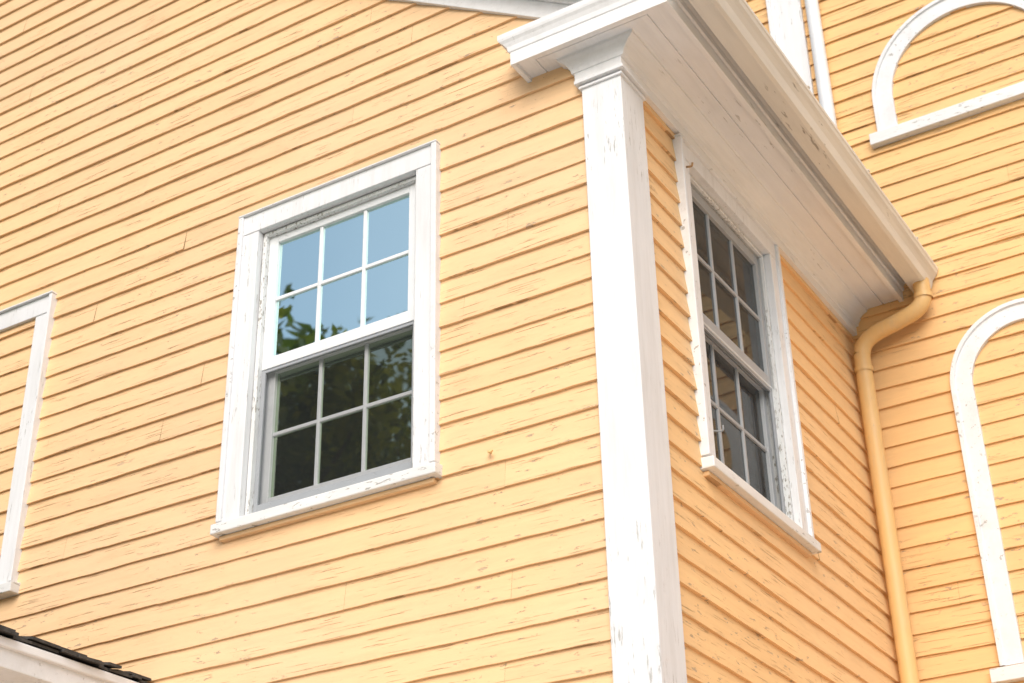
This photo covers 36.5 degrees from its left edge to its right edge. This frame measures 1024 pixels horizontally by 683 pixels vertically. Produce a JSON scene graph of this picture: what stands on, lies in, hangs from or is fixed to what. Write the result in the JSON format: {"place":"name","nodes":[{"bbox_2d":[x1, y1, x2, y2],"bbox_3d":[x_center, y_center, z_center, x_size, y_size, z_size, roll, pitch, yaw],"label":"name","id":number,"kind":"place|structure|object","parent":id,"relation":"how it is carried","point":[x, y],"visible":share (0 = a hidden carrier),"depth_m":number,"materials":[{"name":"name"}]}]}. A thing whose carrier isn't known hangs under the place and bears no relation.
{"place":"outdoors","nodes":[
{"label":"outdoors","id":0,"kind":"place"},
{"bbox_3d":[0.971,0.045,7.102,0.128,1.534,1.003,-18,-33,27],"label":"jamb","id":1,"kind":"object","parent":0,"visible":0},
{"bbox_2d":[704,333,777,507],"bbox_3d":[0.972,0.355,6.934,0.035,0.745,0.871,-18,-33,27],"label":"sash","id":2,"kind":"object","parent":1,"relation":"attached to","point":[766,449],"visible":0.25,"depth_m":7.11,"materials":[{"name":"white wood"}]},
{"bbox_2d":[705,341,770,501],"bbox_3d":[0.971,0.347,6.939,0.001,0.645,0.819,-18,-33,27],"label":"glass","id":3,"kind":"object","parent":2,"relation":"attached to","point":[731,432],"visible":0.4,"depth_m":7.03,"materials":[{"name":"clear glass"}]},
{"bbox_2d":[690,175,793,520],"bbox_3d":[0.975,0.057,7.093,0.136,1.496,0.915,-18,-33,27],"label":"blind stop","id":4,"kind":"object","parent":1,"relation":"attached to","point":[720,213],"visible":0.21,"depth_m":7.36,"materials":[{"name":"paint"}]},
{"bbox_2d":[691,186,771,390],"bbox_3d":[0.990,-0.265,7.256,0.035,0.738,0.871,-18,-33,27],"label":"sash","id":5,"kind":"object","parent":4,"relation":"attached to","point":[698,200],"visible":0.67,"depth_m":7.32,"materials":[{"name":"white wood"}]},
{"bbox_2d":[692,201,763,371],"bbox_3d":[0.990,-0.266,7.257,0.001,0.645,0.819,-18,-33,27],"label":"glass","id":6,"kind":"object","parent":5,"relation":"attached to","point":[726,305],"visible":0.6,"depth_m":7.30,"materials":[{"name":"clear glass"}]},
{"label":"side walls","id":7,"kind":"object","parent":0,"visible":0},
{"bbox_2d":[23,11,1020,680],"bbox_3d":[0.374,0.280,7.886,14.000,10.400,2.898,-18,-33,27],"label":"wall sheathing","id":8,"kind":"object","parent":7,"relation":"attached to","point":[463,311],"depth_m":7.51,"materials":[{"name":"wood"}]},
{"bbox_2d":[0,0,612,682],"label":"clapboard siding front","id":9,"kind":"object","parent":8,"relation":"attached to","point":[140,138],"visible":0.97,"depth_m":7.12,"materials":[{"name":"paint"}]},
{"bbox_2d":[0,581,20,599],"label":"sill","id":10,"kind":"structure","parent":9,"relation":"attached to","point":[9,589],"depth_m":7.32,"materials":[{"name":"paint"}]},
{"bbox_2d":[0,290,57,583],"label":"casing","id":11,"kind":"object","parent":9,"relation":"attached to","point":[40,309],"visible":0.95,"depth_m":7.80,"materials":[{"name":"white paint"}]},
{"bbox_2d":[0,625,150,682],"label":"porch","id":12,"kind":"object","parent":9,"relation":"attached to","point":[28,659],"visible":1,"depth_m":6.17,"materials":[{"name":"white paint"}]},
{"bbox_2d":[222,145,430,520],"bbox_3d":[-0.802,-0.045,6.929,1.126,1.588,0.043,-18,-33,27],"label":"casing","id":13,"kind":"object","parent":9,"relation":"attached to","point":[417,164],"visible":0.86,"depth_m":7.05,"materials":[{"name":"white paint"}]},
{"bbox_2d":[219,477,436,542],"bbox_3d":[-0.786,0.712,6.506,1.126,0.021,0.034,-18,-33,27],"label":"sill bed mould","id":14,"kind":"object","parent":9,"relation":"attached to","point":[335,508],"visible":1,"depth_m":6.48,"materials":[{"name":"yellow wood"}]},
{"bbox_2d":[210,462,442,538],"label":"sill","id":15,"kind":"structure","parent":8,"relation":"attached to","point":[348,493],"depth_m":6.46,"materials":[{"name":"paint"}]},
{"bbox_2d":[215,139,440,522],"bbox_3d":[-0.807,-0.053,6.925,1.158,1.598,0.056,-18,-33,27],"label":"back band","id":16,"kind":"object","parent":8,"relation":"attached to","point":[435,377],"visible":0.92,"depth_m":6.88,"materials":[{"name":"white paint"}]},
{"bbox_2d":[245,176,414,503],"bbox_3d":[-0.756,0.025,6.975,0.996,1.517,0.128,-18,-33,27],"label":"jamb","id":17,"kind":"object","parent":8,"relation":"in","point":[261,269],"visible":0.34,"depth_m":7.24,"materials":[{"name":"paint"}]},
{"bbox_2d":[245,176,415,514],"bbox_3d":[-0.758,0.036,6.965,0.908,1.479,0.136,-18,-33,27],"label":"blind stop","id":18,"kind":"object","parent":17,"relation":"attached to","point":[260,345],"visible":0.33,"depth_m":7.16,"materials":[{"name":"paint"}]},
{"bbox_2d":[253,321,413,512],"bbox_3d":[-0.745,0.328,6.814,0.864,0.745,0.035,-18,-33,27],"label":"sash","id":19,"kind":"object","parent":18,"relation":"attached to","point":[269,434],"visible":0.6,"depth_m":6.87,"materials":[{"name":"white wood"}]},
{"bbox_2d":[271,330,411,496],"bbox_3d":[-0.745,0.320,6.819,0.782,0.645,0.001,-18,-33,27],"label":"glass","id":20,"kind":"object","parent":19,"relation":"attached to","point":[388,440],"visible":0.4,"depth_m":6.82,"materials":[{"name":"clear glass"}]},
{"bbox_2d":[262,183,415,370],"bbox_3d":[-0.779,-0.290,7.121,0.864,0.721,0.035,-18,-33,27],"label":"sash","id":21,"kind":"object","parent":18,"relation":"attached to","point":[271,360],"visible":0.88,"depth_m":7.11,"materials":[{"name":"white wood"}]},
{"bbox_2d":[274,195,408,355],"bbox_3d":[-0.779,-0.299,7.126,0.782,0.645,0.001,-18,-33,27],"label":"glass","id":22,"kind":"object","parent":21,"relation":"in","point":[386,294],"visible":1,"depth_m":7.12,"materials":[{"name":"clear glass"}]},
{"bbox_2d":[582,72,686,682],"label":"corner board","id":23,"kind":"object","parent":8,"relation":"attached to","point":[646,629],"visible":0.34,"depth_m":5.93,"materials":[{"name":"white paint"}]},
{"bbox_2d":[574,63,649,100],"bbox_3d":[0.435,-1.086,6.745,0.238,0.040,0.258,-18,-33,27],"label":"capital","id":24,"kind":"object","parent":23,"relation":"attached to","point":[626,74],"visible":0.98,"depth_m":6.67,"materials":[{"name":"white paint"}]},
{"bbox_2d":[497,0,904,335],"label":"cornice","id":25,"kind":"structure","parent":8,"relation":"attached to","point":[707,101],"depth_m":7.19,"materials":[{"name":"white paint"}]},
{"bbox_2d":[688,0,937,292],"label":"gutter","id":26,"kind":"object","parent":25,"relation":"attached to","point":[746,39],"visible":0.99,"depth_m":7.36,"materials":[{"name":"paint"}]},
{"bbox_2d":[672,133,813,537],"bbox_3d":[1.052,-0.012,7.076,0.056,1.598,1.131,-18,-33,27],"label":"back band","id":27,"kind":"object","parent":8,"relation":"attached to","point":[679,140],"visible":0.71,"depth_m":6.85,"materials":[{"name":"white paint"}]},
{"bbox_2d":[684,143,808,532],"bbox_3d":[1.045,-0.005,7.077,0.043,1.588,1.099,-18,-33,27],"label":"casing","id":28,"kind":"object","parent":27,"relation":"attached to","point":[699,172],"visible":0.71,"depth_m":7.34,"materials":[{"name":"white paint"}]},
{"bbox_2d":[700,456,821,554],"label":"sill","id":29,"kind":"structure","parent":8,"relation":"attached to","point":[725,474],"depth_m":6.57,"materials":[{"name":"paint"}]},
{"bbox_2d":[704,326,785,514],"bbox_3d":[1.012,0.378,6.893,0.014,0.732,0.869,-18,-33,27],"label":"double hung window side","id":30,"kind":"structure","parent":29,"relation":"on","point":[751,373],"depth_m":7.18,"materials":[{"name":"white wood"}]},
{"bbox_2d":[643,101,900,682],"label":"wall","id":31,"kind":"structure","parent":8,"relation":"attached to","point":[761,602],"depth_m":6.76,"materials":[{"name":"paint"}]},
{"bbox_2d":[703,471,811,557],"bbox_3d":[1.064,0.752,6.655,0.034,0.021,1.099,-18,-33,27],"label":"sill bed mould","id":32,"kind":"object","parent":31,"relation":"attached to","point":[748,506],"visible":1,"depth_m":6.59,"materials":[{"name":"wood"}]},
{"bbox_2d":[804,0,836,126],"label":"wing downspout","id":33,"kind":"object","parent":8,"relation":"attached to","point":[823,82],"visible":0.39,"depth_m":9.58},
{"bbox_2d":[853,277,931,682],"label":"downspout","id":34,"kind":"object","parent":8,"relation":"attached to","point":[911,313],"visible":1,"depth_m":8.17,"materials":[{"name":"paint"}]},
{"bbox_2d":[854,364,873,374],"bbox_3d":[1.933,0.159,8.526,0.102,0.030,0.102,-18,-33,27],"label":"downspout collar","id":35,"kind":"object","parent":34,"relation":"attached to","point":[863,366],"visible":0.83,"depth_m":8.49,"materials":[{"name":"yellow metal"}]},
{"bbox_2d":[913,289,932,298],"bbox_3d":[2.255,-0.246,8.520,0.102,0.030,0.102,-18,-33,27],"label":"downspout collar","id":36,"kind":"object","parent":34,"relation":"attached to","point":[920,292],"visible":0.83,"depth_m":8.48,"materials":[{"name":"yellow metal"}]},
{"bbox_2d":[872,0,1023,130],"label":"arch trim","id":37,"kind":"structure","parent":8,"relation":"attached to","point":[910,30],"depth_m":9.35,"materials":[{"name":"white paint"}]},
{"bbox_3d":[-2.304,-1.058,10.277,8.810,2.759,2.997,-18,-33,27],"label":"roof","id":38,"kind":"object","parent":8,"relation":"attached to","visible":0},
{"bbox_2d":[389,0,581,19],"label":"rake trim","id":39,"kind":"structure","parent":38,"relation":"attached to","point":[532,9],"depth_m":7.17,"materials":[{"name":"white paint"}]},
{"bbox_3d":[3.786,-3.672,14.505,12.400,2.800,8.400,-18,-33,27],"label":"wing","id":40,"kind":"object","parent":7,"relation":"on","visible":0},
{"bbox_2d":[746,0,1023,682],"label":"clapboard siding wing","id":41,"kind":"structure","parent":40,"relation":"attached to","point":[953,192],"depth_m":8.54,"materials":[{"name":"yellow wood"}]},
{"bbox_2d":[766,0,814,95],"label":"wing pilaster","id":42,"kind":"object","parent":41,"relation":"attached to","point":[787,27],"visible":0.2,"depth_m":9.88,"materials":[{"name":"white wood"}]},
{"bbox_2d":[869,81,1023,148],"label":"sill","id":43,"kind":"structure","parent":41,"relation":"attached to","point":[957,112],"depth_m":8.97,"materials":[{"name":"paint"}]},
{"bbox_2d":[950,298,1023,666],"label":"arch trim","id":44,"kind":"structure","parent":41,"relation":"attached to","point":[981,331],"depth_m":8.00,"materials":[{"name":"white paint"}]},
{"bbox_2d":[989,663,1023,682],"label":"sill","id":45,"kind":"structure","parent":41,"relation":"attached to","point":[1010,673],"depth_m":7.49,"materials":[{"name":"paint"}]}
]}

